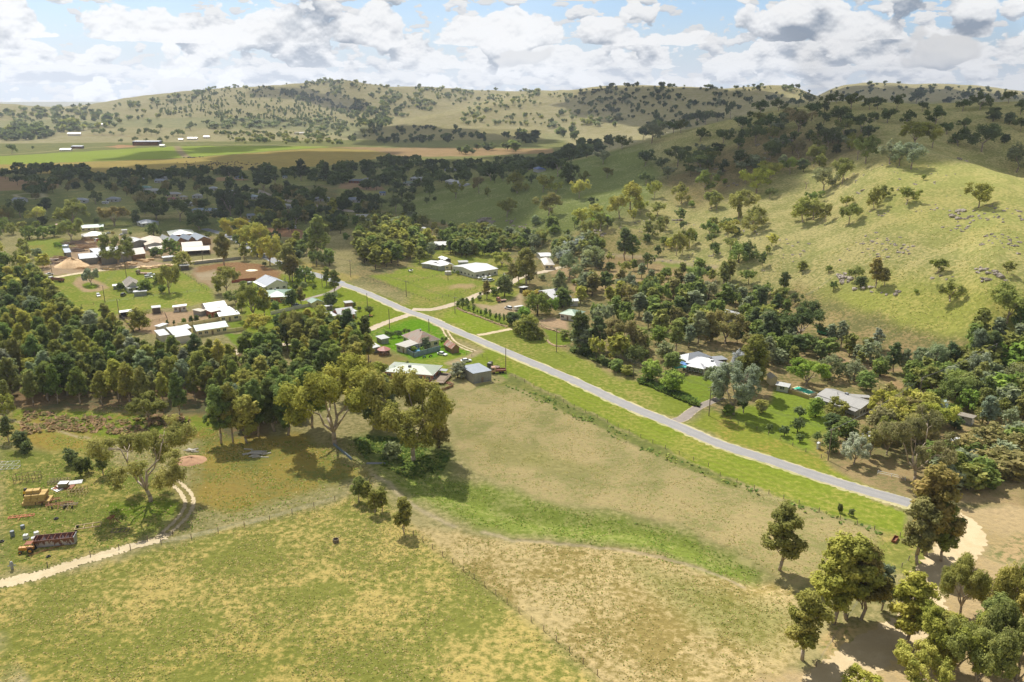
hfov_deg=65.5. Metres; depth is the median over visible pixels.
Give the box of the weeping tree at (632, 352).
[623,344,645,363]
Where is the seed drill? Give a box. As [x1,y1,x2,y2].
[45,501,72,509]
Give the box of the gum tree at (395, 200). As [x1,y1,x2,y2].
[387,194,403,211]
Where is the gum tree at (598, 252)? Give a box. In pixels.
[582,246,604,267]
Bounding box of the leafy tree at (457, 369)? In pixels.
[449,361,466,377]
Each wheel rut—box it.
[161,484,186,532]
[169,478,195,533]
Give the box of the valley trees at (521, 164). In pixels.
[0,142,627,196]
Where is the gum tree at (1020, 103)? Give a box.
[1014,98,1023,113]
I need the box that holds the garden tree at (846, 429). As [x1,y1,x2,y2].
[830,416,859,439]
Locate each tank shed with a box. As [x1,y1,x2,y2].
[63,248,70,256]
[133,289,146,296]
[766,372,778,385]
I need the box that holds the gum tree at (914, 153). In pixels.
[890,142,929,169]
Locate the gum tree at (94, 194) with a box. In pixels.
[88,190,102,203]
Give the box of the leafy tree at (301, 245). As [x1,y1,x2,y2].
[294,240,307,251]
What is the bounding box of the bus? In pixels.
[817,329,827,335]
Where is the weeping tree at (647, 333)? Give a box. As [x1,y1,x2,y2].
[627,325,650,348]
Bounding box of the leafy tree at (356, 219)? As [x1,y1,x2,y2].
[352,215,359,223]
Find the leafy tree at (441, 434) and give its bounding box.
[430,422,450,447]
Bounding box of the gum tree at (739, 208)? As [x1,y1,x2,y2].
[737,203,741,216]
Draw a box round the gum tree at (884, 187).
[880,184,893,195]
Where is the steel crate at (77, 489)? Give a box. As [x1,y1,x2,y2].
[66,485,87,495]
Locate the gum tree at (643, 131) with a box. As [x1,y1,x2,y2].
[638,126,653,137]
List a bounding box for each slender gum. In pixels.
[0,289,7,298]
[0,306,14,319]
[0,312,13,329]
[0,323,12,348]
[0,340,7,351]
[0,349,11,359]
[0,357,21,392]
[0,379,10,407]
[0,415,13,441]
[2,266,16,276]
[2,294,19,315]
[4,337,21,366]
[6,278,21,290]
[6,304,20,325]
[7,279,21,297]
[9,323,26,340]
[10,357,20,376]
[13,266,24,279]
[15,310,32,331]
[19,277,29,287]
[19,369,37,404]
[20,285,31,296]
[20,297,26,310]
[20,331,40,358]
[20,334,42,358]
[20,369,37,391]
[22,295,39,313]
[23,264,32,277]
[24,302,41,319]
[24,361,34,390]
[25,329,45,348]
[26,271,35,278]
[27,277,37,288]
[27,287,44,302]
[30,316,47,335]
[32,309,47,325]
[32,350,49,381]
[33,362,50,401]
[34,274,42,286]
[35,324,51,348]
[37,287,47,301]
[42,303,58,322]
[43,363,63,403]
[45,284,60,300]
[46,317,61,340]
[47,339,67,355]
[49,350,67,386]
[50,352,79,395]
[52,313,64,330]
[60,324,75,342]
[61,307,71,324]
[63,342,76,351]
[65,366,87,403]
[66,349,81,368]
[67,314,81,327]
[69,318,79,329]
[71,329,89,351]
[72,360,88,375]
[75,340,88,355]
[79,310,97,333]
[80,324,88,335]
[83,352,92,369]
[86,323,98,340]
[88,345,105,360]
[89,352,107,376]
[89,371,112,405]
[91,329,104,352]
[91,458,108,474]
[92,359,107,381]
[97,302,111,321]
[97,318,110,331]
[100,330,114,358]
[102,341,115,360]
[102,358,121,400]
[103,317,114,337]
[107,312,121,335]
[107,350,120,362]
[110,355,123,361]
[112,332,125,354]
[117,361,133,402]
[120,345,136,368]
[121,336,139,362]
[122,329,131,336]
[130,366,151,397]
[132,349,156,379]
[137,339,152,351]
[140,344,154,367]
[145,370,156,397]
[152,348,169,371]
[152,359,164,376]
[153,340,165,358]
[153,372,168,400]
[160,356,175,387]
[165,335,180,352]
[167,371,187,417]
[170,344,178,355]
[172,359,191,389]
[176,348,188,359]
[184,366,201,399]
[185,356,191,367]
[186,333,202,355]
[187,350,211,388]
[197,361,212,386]
[198,345,211,361]
[199,365,214,392]
[202,383,232,443]
[204,338,212,359]
[205,378,217,393]
[207,358,219,372]
[210,339,225,367]
[210,368,223,386]
[212,231,230,265]
[214,282,220,294]
[218,365,226,380]
[219,382,240,441]
[220,354,233,374]
[222,359,240,382]
[224,343,235,355]
[230,370,241,384]
[231,394,260,443]
[234,197,244,217]
[235,330,252,364]
[236,384,245,396]
[237,368,254,380]
[237,378,247,393]
[238,241,249,260]
[239,353,248,368]
[242,363,252,371]
[244,378,265,436]
[246,349,267,369]
[246,374,260,384]
[248,348,262,356]
[251,332,271,348]
[251,354,270,371]
[253,369,264,383]
[254,287,271,315]
[256,343,270,358]
[258,326,270,334]
[259,377,277,431]
[263,366,281,379]
[265,333,280,346]
[265,401,276,424]
[267,351,283,365]
[268,344,282,355]
[269,374,295,435]
[270,168,279,182]
[270,237,281,260]
[270,329,281,346]
[271,313,282,345]
[274,359,289,375]
[275,242,301,280]
[276,364,286,374]
[279,323,291,350]
[281,252,299,281]
[286,361,301,376]
[287,322,307,343]
[289,338,301,359]
[292,230,299,240]
[293,343,304,358]
[293,357,301,364]
[293,364,326,426]
[294,158,307,180]
[296,286,305,304]
[296,347,309,361]
[299,335,308,348]
[300,231,310,252]
[300,317,308,338]
[300,359,315,368]
[301,317,316,340]
[303,308,313,317]
[304,339,324,365]
[305,214,330,251]
[308,324,319,349]
[310,318,332,336]
[311,304,328,319]
[311,353,318,370]
[312,347,333,375]
[318,325,336,346]
[321,162,329,178]
[321,266,329,285]
[321,340,330,353]
[326,344,341,368]
[327,269,340,291]
[339,307,357,328]
[340,325,352,351]
[345,334,365,350]
[348,329,365,355]
[348,341,367,363]
[349,475,365,501]
[356,315,370,334]
[361,400,373,428]
[361,481,371,498]
[363,332,374,361]
[366,489,380,513]
[370,361,389,379]
[373,377,395,429]
[376,486,387,510]
[391,496,411,533]
[426,241,435,258]
[481,280,490,298]
[504,261,517,278]
[512,259,520,282]
[517,247,536,285]
[552,270,567,289]
[568,310,590,346]
[587,316,606,340]
[616,227,632,259]
[624,234,640,258]
[667,318,684,350]
[684,325,696,346]
[686,310,710,343]
[703,316,711,341]
[717,260,730,283]
[725,259,736,280]
[735,334,768,380]
[737,397,751,412]
[746,306,761,323]
[747,335,771,369]
[755,286,768,305]
[759,311,779,336]
[760,500,808,570]
[764,336,776,364]
[772,293,784,309]
[778,271,791,287]
[784,588,834,660]
[809,535,863,624]
[826,323,836,341]
[827,529,886,619]
[835,320,849,347]
[854,542,894,619]
[862,337,873,359]
[869,257,885,288]
[871,327,885,349]
[876,562,896,610]
[883,267,890,285]
[885,342,902,371]
[887,570,941,643]
[898,348,912,372]
[901,495,942,564]
[910,461,967,555]
[912,348,920,361]
[924,611,961,666]
[934,501,967,561]
[946,341,960,361]
[970,591,1022,649]
[971,328,988,352]
[971,367,983,380]
[977,361,991,373]
[978,387,995,409]
[979,378,988,389]
[980,395,1001,425]
[981,375,996,391]
[986,330,1003,353]
[1011,305,1023,326]
[1015,394,1023,418]
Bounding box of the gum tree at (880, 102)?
[872,97,886,108]
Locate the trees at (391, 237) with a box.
[350,209,600,268]
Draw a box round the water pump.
[7,561,14,569]
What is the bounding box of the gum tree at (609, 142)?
[607,140,613,147]
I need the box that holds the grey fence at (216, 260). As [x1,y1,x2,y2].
[193,256,240,264]
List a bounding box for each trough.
[366,462,385,463]
[891,535,898,542]
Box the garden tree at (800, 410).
[793,405,806,416]
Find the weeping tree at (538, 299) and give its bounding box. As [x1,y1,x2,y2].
[524,291,552,315]
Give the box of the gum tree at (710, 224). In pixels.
[700,220,719,234]
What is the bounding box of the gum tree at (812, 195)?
[805,190,824,199]
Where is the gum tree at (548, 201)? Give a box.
[531,191,563,215]
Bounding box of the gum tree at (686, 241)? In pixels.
[682,234,689,252]
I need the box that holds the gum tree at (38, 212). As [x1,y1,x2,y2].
[23,206,45,221]
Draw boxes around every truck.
[48,276,64,281]
[135,270,146,274]
[487,361,499,368]
[490,366,505,373]
[496,297,506,302]
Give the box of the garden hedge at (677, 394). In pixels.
[637,377,700,406]
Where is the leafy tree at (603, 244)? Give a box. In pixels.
[599,238,606,248]
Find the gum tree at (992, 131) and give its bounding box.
[956,123,1004,151]
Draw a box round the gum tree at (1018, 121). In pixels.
[1011,117,1023,131]
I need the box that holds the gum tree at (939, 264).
[929,258,950,273]
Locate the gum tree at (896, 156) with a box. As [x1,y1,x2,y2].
[890,141,908,165]
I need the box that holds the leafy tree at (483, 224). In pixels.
[479,222,488,228]
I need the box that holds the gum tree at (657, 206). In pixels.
[649,201,665,215]
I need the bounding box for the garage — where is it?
[307,297,322,307]
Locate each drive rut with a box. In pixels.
[435,325,472,351]
[446,329,475,350]
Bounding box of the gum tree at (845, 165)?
[830,157,855,183]
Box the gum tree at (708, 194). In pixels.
[703,190,721,208]
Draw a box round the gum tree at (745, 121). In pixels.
[731,115,752,128]
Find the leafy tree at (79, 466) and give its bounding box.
[71,457,87,475]
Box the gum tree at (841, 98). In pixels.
[833,90,843,102]
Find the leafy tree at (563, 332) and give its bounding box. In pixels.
[558,329,569,339]
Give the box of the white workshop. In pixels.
[453,262,497,277]
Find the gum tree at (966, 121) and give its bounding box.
[956,117,971,127]
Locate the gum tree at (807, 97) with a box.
[803,94,815,101]
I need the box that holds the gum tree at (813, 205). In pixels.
[807,198,825,219]
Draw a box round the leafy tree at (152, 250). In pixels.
[149,247,159,256]
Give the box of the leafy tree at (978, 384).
[951,372,988,402]
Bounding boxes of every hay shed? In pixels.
[71,145,83,148]
[132,141,161,145]
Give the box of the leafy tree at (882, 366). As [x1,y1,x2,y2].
[872,359,890,375]
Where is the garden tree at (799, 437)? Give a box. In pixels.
[796,433,804,441]
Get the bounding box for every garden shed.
[172,304,186,311]
[192,308,205,315]
[537,252,551,259]
[570,298,578,305]
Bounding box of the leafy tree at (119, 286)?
[115,282,124,289]
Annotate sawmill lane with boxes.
[55,258,222,277]
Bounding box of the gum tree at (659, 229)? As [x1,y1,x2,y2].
[651,223,664,235]
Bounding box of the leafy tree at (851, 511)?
[847,508,854,514]
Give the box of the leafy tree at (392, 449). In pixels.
[381,441,401,459]
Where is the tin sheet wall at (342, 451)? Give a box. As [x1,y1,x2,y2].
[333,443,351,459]
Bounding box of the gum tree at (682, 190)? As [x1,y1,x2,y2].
[670,182,691,203]
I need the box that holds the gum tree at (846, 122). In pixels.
[834,118,855,131]
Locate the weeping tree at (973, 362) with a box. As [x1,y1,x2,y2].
[967,351,991,371]
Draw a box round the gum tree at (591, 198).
[586,196,598,203]
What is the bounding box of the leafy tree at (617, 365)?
[608,358,623,371]
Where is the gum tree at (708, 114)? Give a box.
[697,110,714,122]
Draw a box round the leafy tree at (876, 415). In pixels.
[864,404,898,430]
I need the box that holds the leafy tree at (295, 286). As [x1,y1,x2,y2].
[292,283,297,289]
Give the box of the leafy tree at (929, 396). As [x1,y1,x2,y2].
[914,391,944,410]
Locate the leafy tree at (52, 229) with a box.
[47,225,57,236]
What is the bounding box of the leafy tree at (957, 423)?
[948,417,965,429]
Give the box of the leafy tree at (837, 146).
[831,144,841,152]
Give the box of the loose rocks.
[613,144,1023,279]
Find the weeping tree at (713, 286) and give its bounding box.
[704,280,719,298]
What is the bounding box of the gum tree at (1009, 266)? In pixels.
[1002,261,1018,273]
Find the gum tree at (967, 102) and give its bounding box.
[955,99,972,110]
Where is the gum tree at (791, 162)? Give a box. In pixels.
[780,156,797,174]
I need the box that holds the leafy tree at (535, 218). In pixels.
[531,215,541,224]
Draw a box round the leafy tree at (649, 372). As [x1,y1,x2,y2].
[639,358,662,379]
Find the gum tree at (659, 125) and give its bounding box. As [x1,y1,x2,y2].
[657,120,667,131]
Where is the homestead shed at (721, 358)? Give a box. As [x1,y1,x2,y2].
[711,356,727,361]
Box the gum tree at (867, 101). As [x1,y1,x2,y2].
[861,97,878,109]
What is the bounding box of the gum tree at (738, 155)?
[732,148,750,163]
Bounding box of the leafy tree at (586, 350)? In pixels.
[578,342,592,353]
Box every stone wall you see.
[456,307,507,326]
[540,325,567,333]
[546,339,565,346]
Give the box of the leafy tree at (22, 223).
[15,221,26,229]
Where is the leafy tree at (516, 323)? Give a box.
[512,319,526,333]
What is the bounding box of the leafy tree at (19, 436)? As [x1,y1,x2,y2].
[9,430,31,451]
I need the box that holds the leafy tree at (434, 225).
[431,222,437,227]
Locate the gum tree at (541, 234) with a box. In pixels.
[535,230,546,244]
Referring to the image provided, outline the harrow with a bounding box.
[7,513,34,519]
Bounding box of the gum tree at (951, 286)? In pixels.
[934,278,966,301]
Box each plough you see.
[38,497,59,505]
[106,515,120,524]
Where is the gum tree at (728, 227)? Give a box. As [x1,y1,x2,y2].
[719,219,739,236]
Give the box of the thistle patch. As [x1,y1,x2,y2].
[19,410,190,443]
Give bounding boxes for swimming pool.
[792,386,816,396]
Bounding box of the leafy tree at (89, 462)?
[82,456,93,471]
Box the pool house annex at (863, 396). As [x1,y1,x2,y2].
[851,394,869,399]
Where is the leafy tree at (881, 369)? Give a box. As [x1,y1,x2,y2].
[872,356,888,375]
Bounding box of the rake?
[60,502,77,509]
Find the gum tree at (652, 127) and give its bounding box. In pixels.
[644,120,666,142]
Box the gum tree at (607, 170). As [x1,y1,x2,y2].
[602,167,613,175]
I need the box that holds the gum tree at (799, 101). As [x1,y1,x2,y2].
[794,98,804,106]
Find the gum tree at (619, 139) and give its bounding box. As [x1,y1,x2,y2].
[614,134,632,148]
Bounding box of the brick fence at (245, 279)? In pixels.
[232,278,255,282]
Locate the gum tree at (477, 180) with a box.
[472,176,484,191]
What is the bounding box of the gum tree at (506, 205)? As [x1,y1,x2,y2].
[497,197,517,216]
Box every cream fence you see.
[177,316,241,325]
[227,327,246,332]
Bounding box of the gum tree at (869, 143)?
[853,134,883,163]
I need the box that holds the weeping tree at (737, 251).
[727,241,751,262]
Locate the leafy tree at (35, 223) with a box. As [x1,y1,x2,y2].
[31,221,40,226]
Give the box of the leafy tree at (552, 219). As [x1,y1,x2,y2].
[545,216,558,228]
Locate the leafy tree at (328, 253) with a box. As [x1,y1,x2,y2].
[323,248,334,265]
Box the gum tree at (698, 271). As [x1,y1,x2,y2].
[686,266,708,279]
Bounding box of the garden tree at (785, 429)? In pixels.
[778,425,789,435]
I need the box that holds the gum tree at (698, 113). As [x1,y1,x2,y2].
[689,109,703,121]
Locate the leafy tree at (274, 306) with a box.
[269,300,279,310]
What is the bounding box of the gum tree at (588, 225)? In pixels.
[580,219,598,231]
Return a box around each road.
[202,228,343,282]
[235,314,411,354]
[339,283,911,506]
[412,265,573,310]
[802,512,987,681]
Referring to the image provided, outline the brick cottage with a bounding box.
[332,306,354,317]
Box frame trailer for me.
[72,521,101,530]
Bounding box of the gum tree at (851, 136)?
[847,132,864,159]
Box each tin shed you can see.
[366,343,380,352]
[375,334,389,343]
[438,256,450,262]
[457,260,467,264]
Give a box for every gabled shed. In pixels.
[160,234,171,240]
[170,234,184,245]
[180,233,195,241]
[190,233,210,244]
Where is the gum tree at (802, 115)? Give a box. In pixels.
[782,106,818,131]
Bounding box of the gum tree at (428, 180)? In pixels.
[414,174,434,192]
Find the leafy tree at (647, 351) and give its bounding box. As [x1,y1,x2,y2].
[643,348,649,357]
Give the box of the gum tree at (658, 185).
[646,180,662,197]
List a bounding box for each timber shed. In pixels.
[78,252,98,263]
[90,246,131,264]
[123,237,146,247]
[132,247,145,260]
[141,235,162,249]
[181,241,202,251]
[182,246,209,254]
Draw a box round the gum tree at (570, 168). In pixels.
[558,160,579,178]
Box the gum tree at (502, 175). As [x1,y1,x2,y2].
[499,173,507,178]
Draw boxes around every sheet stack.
[51,486,63,491]
[68,479,82,484]
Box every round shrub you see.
[364,305,373,314]
[440,336,450,345]
[765,244,770,252]
[765,424,774,430]
[825,265,832,271]
[829,280,838,289]
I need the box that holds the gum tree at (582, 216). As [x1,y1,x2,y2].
[572,207,593,226]
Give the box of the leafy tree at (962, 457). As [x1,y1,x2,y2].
[954,451,967,465]
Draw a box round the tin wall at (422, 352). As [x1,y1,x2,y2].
[407,346,439,357]
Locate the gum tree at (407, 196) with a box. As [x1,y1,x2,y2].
[404,192,414,202]
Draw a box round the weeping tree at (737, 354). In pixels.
[731,348,744,365]
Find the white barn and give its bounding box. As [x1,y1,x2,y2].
[534,288,571,305]
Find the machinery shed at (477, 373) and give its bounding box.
[461,363,491,383]
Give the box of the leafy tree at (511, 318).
[507,312,520,323]
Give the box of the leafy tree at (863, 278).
[854,275,867,286]
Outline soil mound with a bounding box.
[178,455,206,465]
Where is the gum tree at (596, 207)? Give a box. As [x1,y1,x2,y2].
[589,203,603,214]
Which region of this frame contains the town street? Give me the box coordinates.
[242,188,353,211]
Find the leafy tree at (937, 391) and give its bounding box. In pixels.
[926,388,942,396]
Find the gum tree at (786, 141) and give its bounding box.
[779,134,790,143]
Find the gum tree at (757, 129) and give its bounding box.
[744,124,767,142]
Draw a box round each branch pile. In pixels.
[183,448,198,452]
[242,448,270,457]
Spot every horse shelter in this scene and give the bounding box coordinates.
[119,309,130,316]
[151,305,160,313]
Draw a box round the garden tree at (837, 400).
[824,396,850,415]
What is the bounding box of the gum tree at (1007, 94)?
[1000,90,1019,102]
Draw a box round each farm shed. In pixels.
[59,148,72,150]
[67,133,80,135]
[187,137,197,139]
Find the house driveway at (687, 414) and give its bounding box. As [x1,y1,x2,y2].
[672,397,724,422]
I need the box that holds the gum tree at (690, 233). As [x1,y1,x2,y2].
[681,226,695,245]
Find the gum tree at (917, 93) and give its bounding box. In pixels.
[909,89,926,102]
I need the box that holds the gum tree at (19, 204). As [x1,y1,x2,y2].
[4,197,26,216]
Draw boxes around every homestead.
[401,329,440,348]
[685,357,728,371]
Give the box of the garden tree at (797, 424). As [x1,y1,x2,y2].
[790,416,805,432]
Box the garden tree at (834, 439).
[821,430,841,452]
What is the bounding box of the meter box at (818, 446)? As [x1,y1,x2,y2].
[816,442,820,448]
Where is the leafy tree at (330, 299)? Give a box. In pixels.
[322,291,337,304]
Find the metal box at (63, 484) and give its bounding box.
[53,481,75,488]
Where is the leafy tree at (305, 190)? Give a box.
[295,188,309,193]
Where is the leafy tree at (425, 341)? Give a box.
[421,337,430,348]
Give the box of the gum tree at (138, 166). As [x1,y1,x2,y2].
[135,164,146,169]
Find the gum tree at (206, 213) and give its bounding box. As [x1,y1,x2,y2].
[185,208,210,221]
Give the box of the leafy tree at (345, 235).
[343,232,349,238]
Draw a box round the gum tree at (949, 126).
[939,122,954,134]
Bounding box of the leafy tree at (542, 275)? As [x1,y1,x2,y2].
[538,273,545,279]
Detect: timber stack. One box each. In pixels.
[103,266,119,269]
[116,261,137,264]
[116,265,129,267]
[136,258,153,262]
[138,265,157,268]
[152,264,172,267]
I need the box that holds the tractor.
[18,540,35,554]
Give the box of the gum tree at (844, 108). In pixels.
[828,105,850,119]
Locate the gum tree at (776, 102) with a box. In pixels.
[769,97,788,110]
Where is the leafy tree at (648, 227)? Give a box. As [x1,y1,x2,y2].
[642,220,653,232]
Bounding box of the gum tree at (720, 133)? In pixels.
[716,129,734,142]
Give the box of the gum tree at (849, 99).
[844,92,864,108]
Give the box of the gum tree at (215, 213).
[209,208,229,217]
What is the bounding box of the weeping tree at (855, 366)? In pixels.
[843,358,866,380]
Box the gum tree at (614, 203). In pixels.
[606,194,632,218]
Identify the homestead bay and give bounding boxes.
[686,362,706,374]
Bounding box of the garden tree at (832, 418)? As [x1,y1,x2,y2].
[822,412,840,428]
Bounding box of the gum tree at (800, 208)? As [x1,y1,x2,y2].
[790,197,819,221]
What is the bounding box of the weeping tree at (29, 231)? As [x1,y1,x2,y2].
[19,225,37,239]
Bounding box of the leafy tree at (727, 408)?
[721,404,734,415]
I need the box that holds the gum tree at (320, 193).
[308,187,328,203]
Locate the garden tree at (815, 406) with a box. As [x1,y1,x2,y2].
[805,397,825,416]
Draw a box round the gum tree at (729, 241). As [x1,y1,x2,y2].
[722,237,736,249]
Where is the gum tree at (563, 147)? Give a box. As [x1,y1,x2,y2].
[560,144,576,151]
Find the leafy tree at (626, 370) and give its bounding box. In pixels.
[620,364,632,375]
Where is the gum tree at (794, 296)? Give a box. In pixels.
[788,292,803,303]
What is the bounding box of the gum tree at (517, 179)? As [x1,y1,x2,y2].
[505,170,529,192]
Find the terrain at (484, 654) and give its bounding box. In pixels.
[0,80,1023,681]
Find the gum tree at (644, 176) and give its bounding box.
[638,171,654,184]
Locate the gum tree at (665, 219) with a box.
[661,215,668,230]
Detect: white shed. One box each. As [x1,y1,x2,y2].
[154,329,169,341]
[155,323,167,329]
[166,325,190,343]
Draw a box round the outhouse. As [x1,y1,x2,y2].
[324,304,332,309]
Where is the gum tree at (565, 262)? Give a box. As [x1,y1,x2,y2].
[558,251,583,277]
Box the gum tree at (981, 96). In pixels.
[969,89,993,109]
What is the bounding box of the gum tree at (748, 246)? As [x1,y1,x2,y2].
[743,239,759,258]
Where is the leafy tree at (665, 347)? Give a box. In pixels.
[655,340,675,358]
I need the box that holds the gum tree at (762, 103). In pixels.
[751,99,768,111]
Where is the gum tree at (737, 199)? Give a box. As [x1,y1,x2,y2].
[728,188,760,218]
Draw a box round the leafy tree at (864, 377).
[855,370,878,389]
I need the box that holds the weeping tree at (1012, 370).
[1004,362,1023,374]
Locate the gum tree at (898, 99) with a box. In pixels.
[890,93,905,104]
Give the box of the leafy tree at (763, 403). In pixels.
[754,399,768,412]
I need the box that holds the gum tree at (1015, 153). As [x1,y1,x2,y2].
[1005,141,1023,172]
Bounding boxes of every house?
[11,197,27,201]
[76,198,88,202]
[80,224,104,230]
[81,231,105,238]
[106,197,120,201]
[122,276,139,292]
[136,219,158,225]
[137,220,147,226]
[145,188,158,192]
[154,179,166,182]
[165,192,181,196]
[167,229,193,236]
[180,195,187,199]
[191,208,216,212]
[191,321,227,336]
[192,194,202,197]
[201,300,226,308]
[246,213,254,218]
[250,194,257,199]
[253,275,286,289]
[266,288,290,302]
[348,179,363,182]
[348,197,360,202]
[385,362,450,384]
[434,241,446,249]
[445,179,469,186]
[533,166,545,172]
[540,257,553,268]
[559,309,585,320]
[725,309,739,321]
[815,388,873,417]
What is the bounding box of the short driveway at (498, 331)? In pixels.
[477,328,511,335]
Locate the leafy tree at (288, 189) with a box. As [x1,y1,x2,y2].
[281,185,293,196]
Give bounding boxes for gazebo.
[377,346,390,355]
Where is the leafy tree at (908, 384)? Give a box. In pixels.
[904,382,914,389]
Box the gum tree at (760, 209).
[742,204,766,224]
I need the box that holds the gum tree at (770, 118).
[758,112,785,129]
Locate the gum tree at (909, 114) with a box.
[899,109,916,121]
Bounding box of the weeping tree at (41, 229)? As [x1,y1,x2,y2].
[35,225,50,238]
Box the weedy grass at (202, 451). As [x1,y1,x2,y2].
[0,404,373,574]
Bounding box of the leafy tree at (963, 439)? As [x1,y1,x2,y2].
[950,432,986,450]
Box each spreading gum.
[0,208,9,225]
[0,393,15,415]
[1,204,14,219]
[51,197,90,222]
[55,218,82,240]
[80,268,98,284]
[84,413,197,501]
[96,206,130,225]
[96,231,134,263]
[125,390,168,420]
[135,199,170,219]
[155,264,180,292]
[186,212,211,230]
[211,266,240,289]
[212,186,242,215]
[219,217,250,237]
[220,165,240,177]
[222,289,238,302]
[234,283,270,312]
[236,222,268,243]
[243,313,271,331]
[252,175,271,190]
[255,194,286,211]
[256,234,280,264]
[273,352,375,444]
[277,309,303,342]
[358,365,455,460]
[491,251,514,266]
[522,289,539,296]
[542,297,558,313]
[604,317,636,345]
[702,365,730,382]
[705,308,745,343]
[709,360,762,414]
[778,299,826,333]
[785,356,832,386]
[839,432,872,463]
[840,663,883,681]
[858,424,885,455]
[866,396,909,421]
[867,389,905,408]
[871,421,902,454]
[879,404,959,480]
[888,394,923,404]
[892,638,955,681]
[898,121,931,142]
[913,429,940,449]
[914,598,1003,677]
[922,402,962,422]
[938,551,992,614]
[946,615,1020,681]
[979,599,1023,681]
[983,561,1023,657]
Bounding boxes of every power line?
[316,253,708,386]
[711,378,921,429]
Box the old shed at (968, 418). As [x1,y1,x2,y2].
[958,412,976,425]
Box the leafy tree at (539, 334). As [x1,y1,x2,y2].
[535,328,544,339]
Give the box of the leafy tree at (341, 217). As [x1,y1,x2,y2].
[335,213,347,226]
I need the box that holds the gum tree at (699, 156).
[684,150,716,173]
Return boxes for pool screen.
[788,389,809,398]
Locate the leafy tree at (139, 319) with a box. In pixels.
[125,306,152,330]
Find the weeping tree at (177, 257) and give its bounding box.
[171,250,194,267]
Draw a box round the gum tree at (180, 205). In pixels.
[165,197,192,221]
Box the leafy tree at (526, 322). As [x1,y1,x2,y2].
[517,313,540,335]
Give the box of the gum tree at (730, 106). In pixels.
[725,101,735,118]
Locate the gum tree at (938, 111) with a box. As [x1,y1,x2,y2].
[923,105,946,123]
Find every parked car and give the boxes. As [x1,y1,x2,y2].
[437,351,447,355]
[460,358,471,361]
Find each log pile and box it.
[50,256,68,259]
[61,241,93,245]
[69,244,96,248]
[70,248,87,251]
[80,237,93,240]
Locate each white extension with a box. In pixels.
[204,307,219,316]
[217,310,239,320]
[218,306,234,311]
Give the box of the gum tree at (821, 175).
[811,166,844,190]
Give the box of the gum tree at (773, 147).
[762,139,783,160]
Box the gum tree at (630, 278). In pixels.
[613,271,638,295]
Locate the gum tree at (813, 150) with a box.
[806,144,826,166]
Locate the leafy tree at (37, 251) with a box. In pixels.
[31,248,42,256]
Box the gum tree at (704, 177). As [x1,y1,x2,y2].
[695,169,721,192]
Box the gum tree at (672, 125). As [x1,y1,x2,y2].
[666,120,678,132]
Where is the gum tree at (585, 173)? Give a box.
[578,170,590,179]
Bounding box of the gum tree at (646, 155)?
[637,148,656,165]
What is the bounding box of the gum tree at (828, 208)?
[817,203,832,221]
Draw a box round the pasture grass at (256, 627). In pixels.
[0,498,793,681]
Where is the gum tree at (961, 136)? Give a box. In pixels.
[947,129,966,145]
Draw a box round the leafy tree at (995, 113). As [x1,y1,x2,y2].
[985,107,1002,121]
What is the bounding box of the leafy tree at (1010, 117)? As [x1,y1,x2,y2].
[1004,111,1017,123]
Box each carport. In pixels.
[179,263,188,270]
[421,260,436,267]
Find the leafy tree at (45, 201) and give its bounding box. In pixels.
[36,197,51,209]
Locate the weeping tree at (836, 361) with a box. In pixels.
[818,352,846,381]
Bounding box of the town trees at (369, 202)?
[22,169,387,266]
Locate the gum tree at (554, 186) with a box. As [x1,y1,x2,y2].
[547,181,563,190]
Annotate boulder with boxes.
[996,274,1004,278]
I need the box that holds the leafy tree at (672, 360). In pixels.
[661,351,683,370]
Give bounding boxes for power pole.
[708,387,713,415]
[827,429,833,460]
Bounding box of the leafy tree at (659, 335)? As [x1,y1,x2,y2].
[650,325,669,343]
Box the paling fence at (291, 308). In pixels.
[270,301,324,314]
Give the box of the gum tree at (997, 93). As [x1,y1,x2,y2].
[994,90,1001,99]
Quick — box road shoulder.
[339,284,911,508]
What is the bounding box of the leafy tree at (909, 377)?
[902,373,918,386]
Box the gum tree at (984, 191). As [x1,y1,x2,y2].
[963,181,994,207]
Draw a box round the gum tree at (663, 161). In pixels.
[654,157,670,166]
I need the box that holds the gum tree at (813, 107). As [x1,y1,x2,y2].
[804,102,822,120]
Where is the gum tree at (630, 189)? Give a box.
[622,180,642,209]
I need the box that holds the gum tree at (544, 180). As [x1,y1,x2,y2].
[536,174,555,192]
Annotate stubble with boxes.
[460,383,895,584]
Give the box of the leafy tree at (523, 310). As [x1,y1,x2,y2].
[514,306,530,318]
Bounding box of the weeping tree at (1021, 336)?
[1009,331,1023,350]
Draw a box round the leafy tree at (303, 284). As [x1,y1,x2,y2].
[299,281,307,288]
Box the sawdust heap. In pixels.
[54,257,89,268]
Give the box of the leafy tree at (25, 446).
[19,440,32,453]
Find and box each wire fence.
[46,521,192,565]
[129,479,369,548]
[404,528,612,681]
[506,371,708,466]
[720,472,900,535]
[730,417,827,457]
[816,556,909,666]
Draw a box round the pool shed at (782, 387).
[775,381,790,392]
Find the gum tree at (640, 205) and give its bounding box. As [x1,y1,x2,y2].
[632,199,648,211]
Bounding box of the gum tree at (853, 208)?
[838,203,863,224]
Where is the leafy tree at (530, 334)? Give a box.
[525,330,535,339]
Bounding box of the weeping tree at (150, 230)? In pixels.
[144,222,161,235]
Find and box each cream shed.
[429,263,444,270]
[436,260,453,269]
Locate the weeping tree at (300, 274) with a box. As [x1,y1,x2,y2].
[293,265,315,282]
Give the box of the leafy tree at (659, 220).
[656,216,662,224]
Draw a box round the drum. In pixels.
[10,530,14,536]
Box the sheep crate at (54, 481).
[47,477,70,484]
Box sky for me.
[0,0,1023,101]
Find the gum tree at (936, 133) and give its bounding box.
[925,123,944,147]

